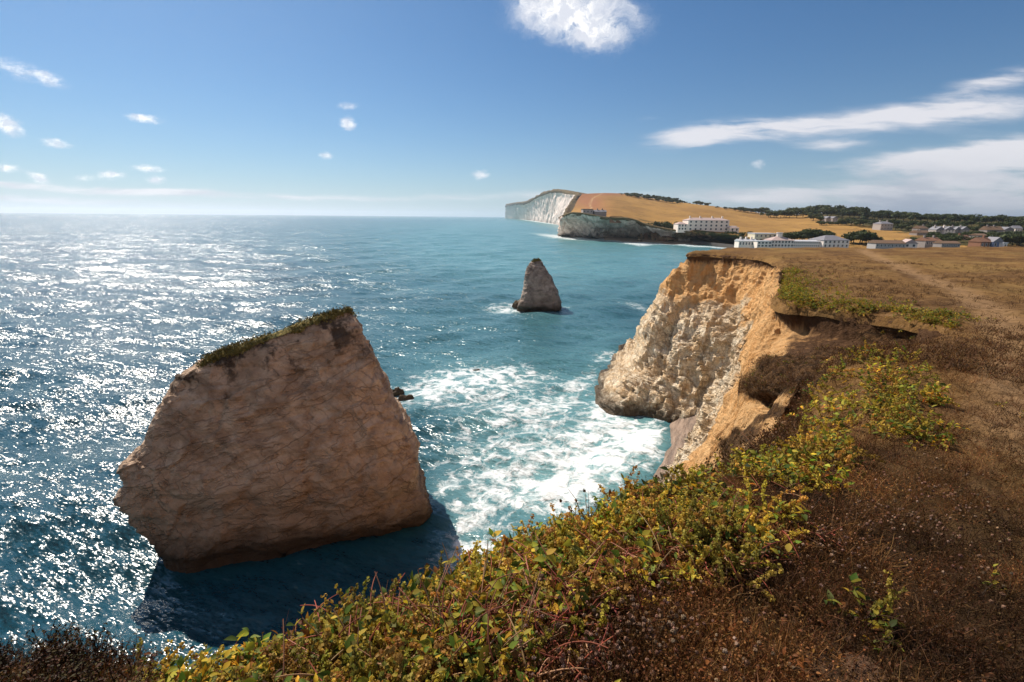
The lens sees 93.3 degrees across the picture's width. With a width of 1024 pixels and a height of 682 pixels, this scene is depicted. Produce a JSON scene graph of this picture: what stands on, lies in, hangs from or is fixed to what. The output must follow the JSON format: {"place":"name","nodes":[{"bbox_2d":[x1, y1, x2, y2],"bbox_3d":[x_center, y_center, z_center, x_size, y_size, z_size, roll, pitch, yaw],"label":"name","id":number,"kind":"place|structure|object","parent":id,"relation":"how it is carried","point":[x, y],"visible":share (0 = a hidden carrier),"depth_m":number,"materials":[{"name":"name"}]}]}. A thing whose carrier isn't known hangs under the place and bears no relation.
{"place":"outdoors","nodes":[
{"label":"outdoors","id":0,"kind":"place"},
{"bbox_2d":[0,213,724,668],"bbox_3d":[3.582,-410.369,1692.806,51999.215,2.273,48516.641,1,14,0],"label":"sea","id":1,"kind":"structure","parent":0,"point":[112,327],"depth_m":78.37,"materials":[{"name":"liquid"}]},
{"bbox_2d":[113,304,432,573],"bbox_3d":[-18.647,7.438,40.544,22.705,21.045,12.982,-3,15,-14],"label":"sea stack","id":2,"kind":"object","parent":1,"relation":"in","point":[293,437],"visible":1,"depth_m":36.15,"materials":[{"name":"stone"}]},
{"bbox_2d":[392,387,404,396],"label":"rock","id":3,"kind":"object","parent":1,"relation":"in","point":[397,391],"visible":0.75,"depth_m":70.14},
{"bbox_2d":[398,394,413,400],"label":"rock","id":4,"kind":"object","parent":1,"relation":"in","point":[404,397],"visible":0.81,"depth_m":67.63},
{"bbox_2d":[512,300,518,308],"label":"rock","id":5,"kind":"object","parent":1,"relation":"in","point":[515,304],"visible":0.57,"depth_m":138.37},
{"bbox_2d":[517,258,561,311],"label":"sea stack","id":6,"kind":"object","parent":1,"relation":"in","point":[540,292],"visible":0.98,"depth_m":130.62,"materials":[{"name":"stone"}]},
{"bbox_2d":[0,0,1023,216],"label":"sky","id":7,"kind":"structure","parent":0,"point":[457,108],"materials":[{"name":"blue"}]},
{"bbox_2d":[0,246,1023,681],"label":"ground","id":8,"kind":"structure","parent":0,"point":[971,260],"depth_m":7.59,"materials":[{"name":"plant"}]},
{"bbox_2d":[0,618,167,681],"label":"dark scrub","id":9,"kind":"object","parent":8,"relation":"on","point":[67,648],"visible":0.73,"depth_m":2.59,"materials":[{"name":"plant"}]},
{"bbox_2d":[12,401,1023,681],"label":"dead leaves","id":10,"kind":"object","parent":8,"relation":"on","point":[974,629],"visible":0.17,"depth_m":2.52,"materials":[{"name":"plant"}]},
{"bbox_2d":[118,344,969,681],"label":"leafy ground cover","id":11,"kind":"object","parent":8,"relation":"on","point":[232,654],"visible":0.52,"depth_m":2.78,"materials":[{"name":"green plant"}]},
{"bbox_2d":[135,340,961,681],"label":"leafy bramble bushes","id":12,"kind":"object","parent":8,"relation":"on","point":[655,518],"visible":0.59,"depth_m":2.89,"materials":[{"name":"green plant"}]},
{"bbox_2d":[272,471,846,681],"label":"trailing stems","id":13,"kind":"object","parent":8,"relation":"on","point":[529,612],"visible":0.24,"depth_m":2.38,"materials":[{"name":"plant"}]},
{"bbox_2d":[513,443,1013,681],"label":"seed heads","id":14,"kind":"object","parent":8,"relation":"on","point":[632,618],"visible":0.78,"depth_m":2.38,"materials":[{"name":"plant"}]},
{"bbox_2d":[605,356,1023,681],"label":"green sprigs","id":15,"kind":"object","parent":8,"relation":"on","point":[873,639],"visible":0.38,"depth_m":3.07,"materials":[{"name":"green plant"}]},
{"bbox_2d":[774,267,996,329],"bbox_3d":[19.443,-3.509,30.992,7.018,1.611,27.476,5,15,17],"label":"leafy ground cover","id":16,"kind":"object","parent":8,"relation":"on","point":[787,291],"visible":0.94,"depth_m":22.28,"materials":[{"name":"green plant"}]},
{"bbox_2d":[767,256,1023,383],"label":"heath grass","id":17,"kind":"structure","parent":8,"relation":"on","point":[949,361],"depth_m":14.57,"materials":[{"name":"plant"}]},
{"bbox_2d":[505,189,585,224],"bbox_3d":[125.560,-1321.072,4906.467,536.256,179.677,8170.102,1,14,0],"label":"chalk cliff","id":18,"kind":"structure","parent":0,"point":[551,206],"depth_m":2043.84,"materials":[{"name":"stone"}]},
{"bbox_2d":[557,212,690,241],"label":"headland","id":19,"kind":"structure","parent":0,"point":[577,224],"depth_m":538.91,"materials":[{"name":"stone"}]},
{"bbox_2d":[581,209,592,213],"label":"cottage","id":20,"kind":"structure","parent":19,"relation":"on","point":[589,211],"depth_m":536.91,"materials":[{"name":"white"}]},
{"bbox_2d":[593,208,606,216],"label":"cottage","id":21,"kind":"structure","parent":19,"relation":"on","point":[602,212],"depth_m":537.60,"materials":[{"name":"grey stone"}]},
{"bbox_2d":[609,216,621,222],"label":"terrace wall","id":22,"kind":"structure","parent":19,"relation":"on","point":[612,221],"depth_m":501.62,"materials":[{"name":"grey brick"}]},
{"bbox_2d":[662,221,671,228],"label":"bush","id":23,"kind":"object","parent":19,"relation":"on","point":[667,225],"visible":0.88,"depth_m":495.07,"materials":[{"name":"green plant"}]},
{"bbox_2d":[602,237,733,244],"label":"beach","id":24,"kind":"structure","parent":0,"point":[627,239],"depth_m":515.97,"materials":[{"name":"sand"}]},
{"bbox_2d":[692,241,733,247],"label":"sea wall","id":25,"kind":"structure","parent":24,"relation":"on","point":[713,244],"depth_m":445.73,"materials":[{"name":"stone"}]},
{"bbox_2d":[654,416,696,481],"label":"beach","id":26,"kind":"structure","parent":0,"point":[680,429],"depth_m":54.98,"materials":[{"name":"sand"}]},
{"bbox_2d":[594,248,941,485],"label":"cliff","id":27,"kind":"structure","parent":0,"point":[708,328],"depth_m":59.46,"materials":[{"name":"chalk rock"},{"name":"sandy earth"},{"name":"dry grass"}]},
{"bbox_2d":[375,327,912,598],"bbox_3d":[4.787,6.497,13.261,6.467,14.122,28.144,14,20,42],"label":"cliff scrub","id":28,"kind":"object","parent":27,"relation":"on","point":[782,432],"visible":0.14,"depth_m":9.18,"materials":[{"name":"plant"}]},
{"bbox_2d":[571,193,1023,247],"bbox_3d":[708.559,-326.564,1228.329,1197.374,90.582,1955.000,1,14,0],"label":"hill","id":29,"kind":"structure","parent":0,"point":[645,210],"depth_m":712.27,"materials":[{"name":"yellow plant"}]},
{"bbox_2d":[673,216,736,232],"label":"hotel","id":30,"kind":"structure","parent":29,"relation":"on","point":[721,224],"depth_m":466.73,"materials":[{"name":"paint"}]},
{"bbox_2d":[727,226,738,233],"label":"lodge","id":31,"kind":"structure","parent":29,"relation":"on","point":[733,228],"depth_m":461.76,"materials":[{"name":"tile"}]},
{"bbox_2d":[734,237,755,247],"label":"bungalow","id":32,"kind":"object","parent":29,"relation":"on","point":[743,243],"visible":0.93,"depth_m":349.69,"materials":[{"name":"white"}]},
{"bbox_2d":[747,233,776,239],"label":"hotel","id":33,"kind":"structure","parent":29,"relation":"on","point":[759,236],"depth_m":419.53,"materials":[{"name":"white"}]},
{"bbox_2d":[752,240,772,247],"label":"hotel wing","id":34,"kind":"structure","parent":29,"relation":"on","point":[761,244],"depth_m":341.62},
{"bbox_2d":[760,210,772,216],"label":"tree","id":35,"kind":"object","parent":29,"relation":"on","point":[765,211],"visible":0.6,"depth_m":864.20,"materials":[{"name":"green plant"}]},
{"bbox_2d":[766,211,780,215],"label":"tree","id":36,"kind":"object","parent":29,"relation":"on","point":[776,213],"visible":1,"depth_m":837.24,"materials":[{"name":"green plant"}]},
{"bbox_2d":[763,232,794,247],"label":"pavilion","id":37,"kind":"structure","parent":29,"relation":"on","point":[779,240],"depth_m":345.49,"materials":[{"name":"tile"}]},
{"bbox_2d":[781,209,791,215],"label":"tree","id":38,"kind":"object","parent":29,"relation":"on","point":[787,211],"visible":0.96,"depth_m":840.80,"materials":[{"name":"green plant"}]},
{"bbox_2d":[783,232,793,237],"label":"tree","id":39,"kind":"object","parent":29,"relation":"on","point":[786,234],"visible":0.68,"depth_m":406.65,"materials":[{"name":"green plant"}]},
{"bbox_2d":[786,233,797,238],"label":"tree","id":40,"kind":"object","parent":29,"relation":"on","point":[791,236],"visible":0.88,"depth_m":405.21,"materials":[{"name":"green plant"}]},
{"bbox_2d":[791,208,803,217],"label":"tree","id":41,"kind":"object","parent":29,"relation":"on","point":[797,212],"visible":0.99,"depth_m":822.78,"materials":[{"name":"green plant"}]},
{"bbox_2d":[792,231,809,239],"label":"tree","id":42,"kind":"object","parent":29,"relation":"on","point":[799,238],"visible":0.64,"depth_m":406.91,"materials":[{"name":"green plant"}]},
{"bbox_2d":[795,231,811,238],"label":"tree","id":43,"kind":"object","parent":29,"relation":"on","point":[806,235],"visible":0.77,"depth_m":404.95,"materials":[{"name":"green plant"}]},
{"bbox_2d":[793,240,820,247],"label":"hotel wing","id":44,"kind":"structure","parent":29,"relation":"on","point":[805,243],"depth_m":345.28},
{"bbox_2d":[802,205,817,209],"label":"tree","id":45,"kind":"object","parent":29,"relation":"on","point":[809,207],"visible":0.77,"depth_m":911.44,"materials":[{"name":"green plant"}]},
{"bbox_2d":[803,209,818,214],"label":"tree","id":46,"kind":"object","parent":29,"relation":"on","point":[808,212],"visible":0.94,"depth_m":812.65,"materials":[{"name":"green plant"}]},
{"bbox_2d":[803,231,818,239],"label":"tree","id":47,"kind":"object","parent":29,"relation":"on","point":[812,233],"visible":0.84,"depth_m":404.32,"materials":[{"name":"green plant"}]},
{"bbox_2d":[803,228,821,237],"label":"tree","id":48,"kind":"object","parent":29,"relation":"on","point":[813,230],"visible":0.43,"depth_m":405.06,"materials":[{"name":"green plant"}]},
{"bbox_2d":[807,213,822,220],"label":"tree","id":49,"kind":"object","parent":29,"relation":"on","point":[812,216],"visible":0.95,"depth_m":734.55,"materials":[{"name":"green plant"}]},
{"bbox_2d":[815,216,823,220],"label":"tree","id":50,"kind":"object","parent":29,"relation":"on","point":[820,218],"visible":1,"depth_m":692.92,"materials":[{"name":"green plant"}]},
{"bbox_2d":[815,230,826,236],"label":"tree","id":51,"kind":"object","parent":29,"relation":"on","point":[824,232],"visible":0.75,"depth_m":402.22,"materials":[{"name":"green plant"}]},
{"bbox_2d":[821,216,830,221],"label":"house","id":52,"kind":"structure","parent":29,"relation":"on","point":[826,219],"depth_m":686.33,"materials":[{"name":"grey stone"}]},
{"bbox_2d":[809,235,850,247],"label":"hall","id":53,"kind":"structure","parent":29,"relation":"on","point":[831,241],"depth_m":343.62,"materials":[{"name":"grey stone"}]},
{"bbox_2d":[824,208,835,214],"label":"tree","id":54,"kind":"object","parent":29,"relation":"on","point":[830,211],"visible":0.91,"depth_m":814.21,"materials":[{"name":"green plant"}]},
{"bbox_2d":[829,216,837,221],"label":"house","id":55,"kind":"structure","parent":29,"relation":"on","point":[833,219],"depth_m":681.05,"materials":[{"name":"grey stone"}]},
{"bbox_2d":[832,208,846,216],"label":"tree","id":56,"kind":"object","parent":29,"relation":"on","point":[837,210],"visible":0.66,"depth_m":804.05,"materials":[{"name":"green plant"}]},
{"bbox_2d":[830,205,849,209],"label":"tree","id":57,"kind":"object","parent":29,"relation":"on","point":[839,206],"visible":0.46,"depth_m":856.70,"materials":[{"name":"green plant"}]},
{"bbox_2d":[837,218,847,222],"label":"tree","id":58,"kind":"object","parent":29,"relation":"on","point":[842,220],"visible":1,"depth_m":637.76,"materials":[{"name":"green plant"}]},
{"bbox_2d":[837,211,848,217],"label":"tree","id":59,"kind":"object","parent":29,"relation":"on","point":[843,213],"visible":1,"depth_m":780.88,"materials":[{"name":"green plant"}]},
{"bbox_2d":[844,209,856,217],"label":"tree","id":60,"kind":"object","parent":29,"relation":"on","point":[851,212],"visible":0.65,"depth_m":787.29,"materials":[{"name":"green plant"}]},
{"bbox_2d":[841,231,864,243],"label":"tree","id":61,"kind":"object","parent":29,"relation":"on","point":[853,233],"visible":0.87,"depth_m":386.11,"materials":[{"name":"green plant"}]},
{"bbox_2d":[846,234,859,242],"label":"tree","id":62,"kind":"object","parent":29,"relation":"on","point":[851,239],"visible":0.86,"depth_m":387.55,"materials":[{"name":"green plant"}]},
{"bbox_2d":[851,209,868,218],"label":"tree","id":63,"kind":"object","parent":29,"relation":"on","point":[859,211],"visible":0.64,"depth_m":779.34,"materials":[{"name":"green plant"}]},
{"bbox_2d":[852,219,869,224],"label":"tree","id":64,"kind":"object","parent":29,"relation":"on","point":[859,221],"visible":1,"depth_m":619.12,"materials":[{"name":"green plant"}]},
{"bbox_2d":[849,231,873,243],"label":"tree","id":65,"kind":"object","parent":29,"relation":"on","point":[865,232],"visible":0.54,"depth_m":383.22,"materials":[{"name":"green plant"}]},
{"bbox_2d":[850,229,877,243],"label":"tree","id":66,"kind":"object","parent":29,"relation":"on","point":[860,231],"visible":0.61,"depth_m":384.45,"materials":[{"name":"green plant"}]},
{"bbox_2d":[860,207,868,219],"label":"tree","id":67,"kind":"object","parent":29,"relation":"on","point":[864,216],"visible":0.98,"depth_m":745.49,"materials":[{"name":"green plant"}]},
{"bbox_2d":[866,232,878,241],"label":"tree","id":68,"kind":"object","parent":29,"relation":"on","point":[873,237],"visible":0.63,"depth_m":381.68,"materials":[{"name":"green plant"}]},
{"bbox_2d":[871,212,885,218],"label":"tree","id":69,"kind":"object","parent":29,"relation":"on","point":[881,215],"visible":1,"depth_m":738.69,"materials":[{"name":"green plant"}]},
{"bbox_2d":[872,220,892,229],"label":"villa","id":70,"kind":"object","parent":29,"relation":"on","point":[883,225],"visible":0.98,"depth_m":573.83,"materials":[{"name":"grey stone"}]},
{"bbox_2d":[867,240,906,248],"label":"bungalow","id":71,"kind":"object","parent":29,"relation":"on","point":[879,244],"visible":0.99,"depth_m":314.53,"materials":[{"name":"grey tile"}]},
{"bbox_2d":[890,212,902,218],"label":"tree","id":72,"kind":"object","parent":29,"relation":"on","point":[895,215],"visible":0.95,"depth_m":731.60,"materials":[{"name":"green plant"}]},
{"bbox_2d":[902,239,918,247],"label":"bungalow","id":73,"kind":"object","parent":29,"relation":"on","point":[911,243],"visible":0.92,"depth_m":315.59,"materials":[{"name":"tile"}]},
{"bbox_2d":[900,213,920,220],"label":"tree","id":74,"kind":"object","parent":29,"relation":"on","point":[909,216],"visible":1,"depth_m":711.64,"materials":[{"name":"green plant"}]},
{"bbox_2d":[909,229,927,235],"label":"house","id":75,"kind":"structure","parent":29,"relation":"on","point":[917,232],"depth_m":483.21,"materials":[{"name":"brown tile"}]},
{"bbox_2d":[912,224,928,230],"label":"house","id":76,"kind":"structure","parent":29,"relation":"on","point":[922,227],"depth_m":544.12,"materials":[{"name":"brown tile"}]},
{"bbox_2d":[915,235,941,247],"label":"house","id":77,"kind":"structure","parent":29,"relation":"on","point":[924,241],"depth_m":354.18,"materials":[{"name":"red tile"}]},
{"bbox_2d":[928,215,941,220],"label":"tree","id":78,"kind":"object","parent":29,"relation":"on","point":[933,217],"visible":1,"depth_m":688.62,"materials":[{"name":"green plant"}]},
{"bbox_2d":[928,225,943,232],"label":"villa","id":79,"kind":"object","parent":29,"relation":"on","point":[935,228],"visible":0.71,"depth_m":503.05,"materials":[{"name":"grey stone"}]},
{"bbox_2d":[932,241,960,247],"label":"house","id":80,"kind":"structure","parent":29,"relation":"on","point":[952,244],"depth_m":338.89,"materials":[{"name":"grey tile"}]},
{"bbox_2d":[942,225,954,233],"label":"villa","id":81,"kind":"object","parent":29,"relation":"on","point":[947,229],"visible":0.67,"depth_m":498.16,"materials":[{"name":"grey stone"}]},
{"bbox_2d":[944,216,961,221],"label":"tree","id":82,"kind":"object","parent":29,"relation":"on","point":[955,218],"visible":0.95,"depth_m":680.66,"materials":[{"name":"green plant"}]},
{"bbox_2d":[947,214,963,222],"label":"tree","id":83,"kind":"object","parent":29,"relation":"on","point":[957,215],"visible":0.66,"depth_m":681.03,"materials":[{"name":"green plant"}]},
{"bbox_2d":[951,225,960,233],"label":"villa","id":84,"kind":"object","parent":29,"relation":"on","point":[957,229],"visible":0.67,"depth_m":511.76,"materials":[{"name":"grey stone"}]},
{"bbox_2d":[949,222,964,225],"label":"tree","id":85,"kind":"object","parent":29,"relation":"on","point":[955,223],"visible":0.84,"depth_m":590.30,"materials":[{"name":"green plant"}]},
{"bbox_2d":[950,235,968,240],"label":"tree","id":86,"kind":"object","parent":29,"relation":"on","point":[961,236],"visible":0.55,"depth_m":390.24,"materials":[{"name":"green plant"}]},
{"bbox_2d":[959,225,969,232],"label":"villa","id":87,"kind":"object","parent":29,"relation":"on","point":[964,228],"visible":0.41,"depth_m":508.64,"materials":[{"name":"grey stone"}]},
{"bbox_2d":[958,215,970,220],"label":"tree","id":88,"kind":"object","parent":29,"relation":"on","point":[968,217],"visible":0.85,"depth_m":675.07,"materials":[{"name":"green plant"}]},
{"bbox_2d":[968,220,976,225],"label":"tree","id":89,"kind":"object","parent":29,"relation":"on","point":[971,222],"visible":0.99,"depth_m":615.87,"materials":[{"name":"green plant"}]},
{"bbox_2d":[964,214,982,220],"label":"tree","id":90,"kind":"object","parent":29,"relation":"on","point":[977,215],"visible":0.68,"depth_m":672.41,"materials":[{"name":"green plant"}]},
{"bbox_2d":[970,226,979,230],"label":"tree","id":91,"kind":"object","parent":29,"relation":"on","point":[974,228],"visible":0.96,"depth_m":540.90,"materials":[{"name":"green plant"}]},
{"bbox_2d":[970,217,979,221],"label":"tree","id":92,"kind":"object","parent":29,"relation":"on","point":[976,219],"visible":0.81,"depth_m":662.75,"materials":[{"name":"green plant"}]},
{"bbox_2d":[969,233,985,237],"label":"house","id":93,"kind":"structure","parent":29,"relation":"on","point":[977,235],"depth_m":443.96,"materials":[{"name":"brown tile"}]},
{"bbox_2d":[968,235,990,246],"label":"house","id":94,"kind":"structure","parent":29,"relation":"on","point":[984,241],"depth_m":344.65,"materials":[{"name":"orange brick"}]},
{"bbox_2d":[976,222,987,226],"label":"tree","id":95,"kind":"object","parent":29,"relation":"on","point":[981,224],"visible":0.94,"depth_m":592.00,"materials":[{"name":"green plant"}]},
{"bbox_2d":[978,217,989,221],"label":"tree","id":96,"kind":"object","parent":29,"relation":"on","point":[984,219],"visible":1,"depth_m":654.09,"materials":[{"name":"green plant"}]},
{"bbox_2d":[979,215,996,222],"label":"tree","id":97,"kind":"object","parent":29,"relation":"on","point":[992,217],"visible":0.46,"depth_m":659.91,"materials":[{"name":"green plant"}]},
{"bbox_2d":[979,225,1003,232],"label":"house","id":98,"kind":"structure","parent":29,"relation":"on","point":[988,228],"depth_m":513.20,"materials":[{"name":"brown tile"}]},
{"bbox_2d":[988,237,1003,246],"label":"house","id":99,"kind":"structure","parent":29,"relation":"on","point":[995,241],"depth_m":341.22,"materials":[{"name":"grey paint"}]},
{"bbox_2d":[997,216,1007,221],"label":"tree","id":100,"kind":"object","parent":29,"relation":"on","point":[1001,219],"visible":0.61,"depth_m":665.57,"materials":[{"name":"green plant"}]},
{"bbox_2d":[999,242,1007,246],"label":"hut","id":101,"kind":"object","parent":29,"relation":"on","point":[1002,244],"visible":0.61,"depth_m":338.36,"materials":[{"name":"white"}]},
{"bbox_2d":[995,214,1011,221],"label":"tree","id":102,"kind":"object","parent":29,"relation":"on","point":[999,215],"visible":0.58,"depth_m":668.26,"materials":[{"name":"green plant"}]},
{"bbox_2d":[999,222,1012,226],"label":"tree","id":103,"kind":"object","parent":29,"relation":"on","point":[1003,224],"visible":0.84,"depth_m":581.84,"materials":[{"name":"green plant"}]},
{"bbox_2d":[1002,227,1013,231],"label":"house","id":104,"kind":"structure","parent":29,"relation":"on","point":[1006,229],"depth_m":515.85,"materials":[{"name":"grey stone"}]},
{"bbox_2d":[997,234,1022,241],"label":"tree","id":105,"kind":"object","parent":29,"relation":"on","point":[1006,238],"visible":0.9,"depth_m":368.32,"materials":[{"name":"green plant"}]},
{"bbox_2d":[1004,217,1015,221],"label":"tree","id":106,"kind":"object","parent":29,"relation":"on","point":[1007,220],"visible":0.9,"depth_m":644.54,"materials":[{"name":"green plant"}]},
{"bbox_2d":[1005,221,1015,226],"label":"tree","id":107,"kind":"object","parent":29,"relation":"on","point":[1011,223],"visible":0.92,"depth_m":580.20,"materials":[{"name":"green plant"}]},
{"bbox_2d":[1009,234,1022,244],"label":"tree","id":108,"kind":"object","parent":29,"relation":"on","point":[1017,239],"visible":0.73,"depth_m":365.79,"materials":[{"name":"green plant"}]},
{"bbox_2d":[1011,226,1022,230],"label":"house","id":109,"kind":"structure","parent":29,"relation":"on","point":[1018,228],"depth_m":528.82,"materials":[{"name":"grey stone"}]}
]}

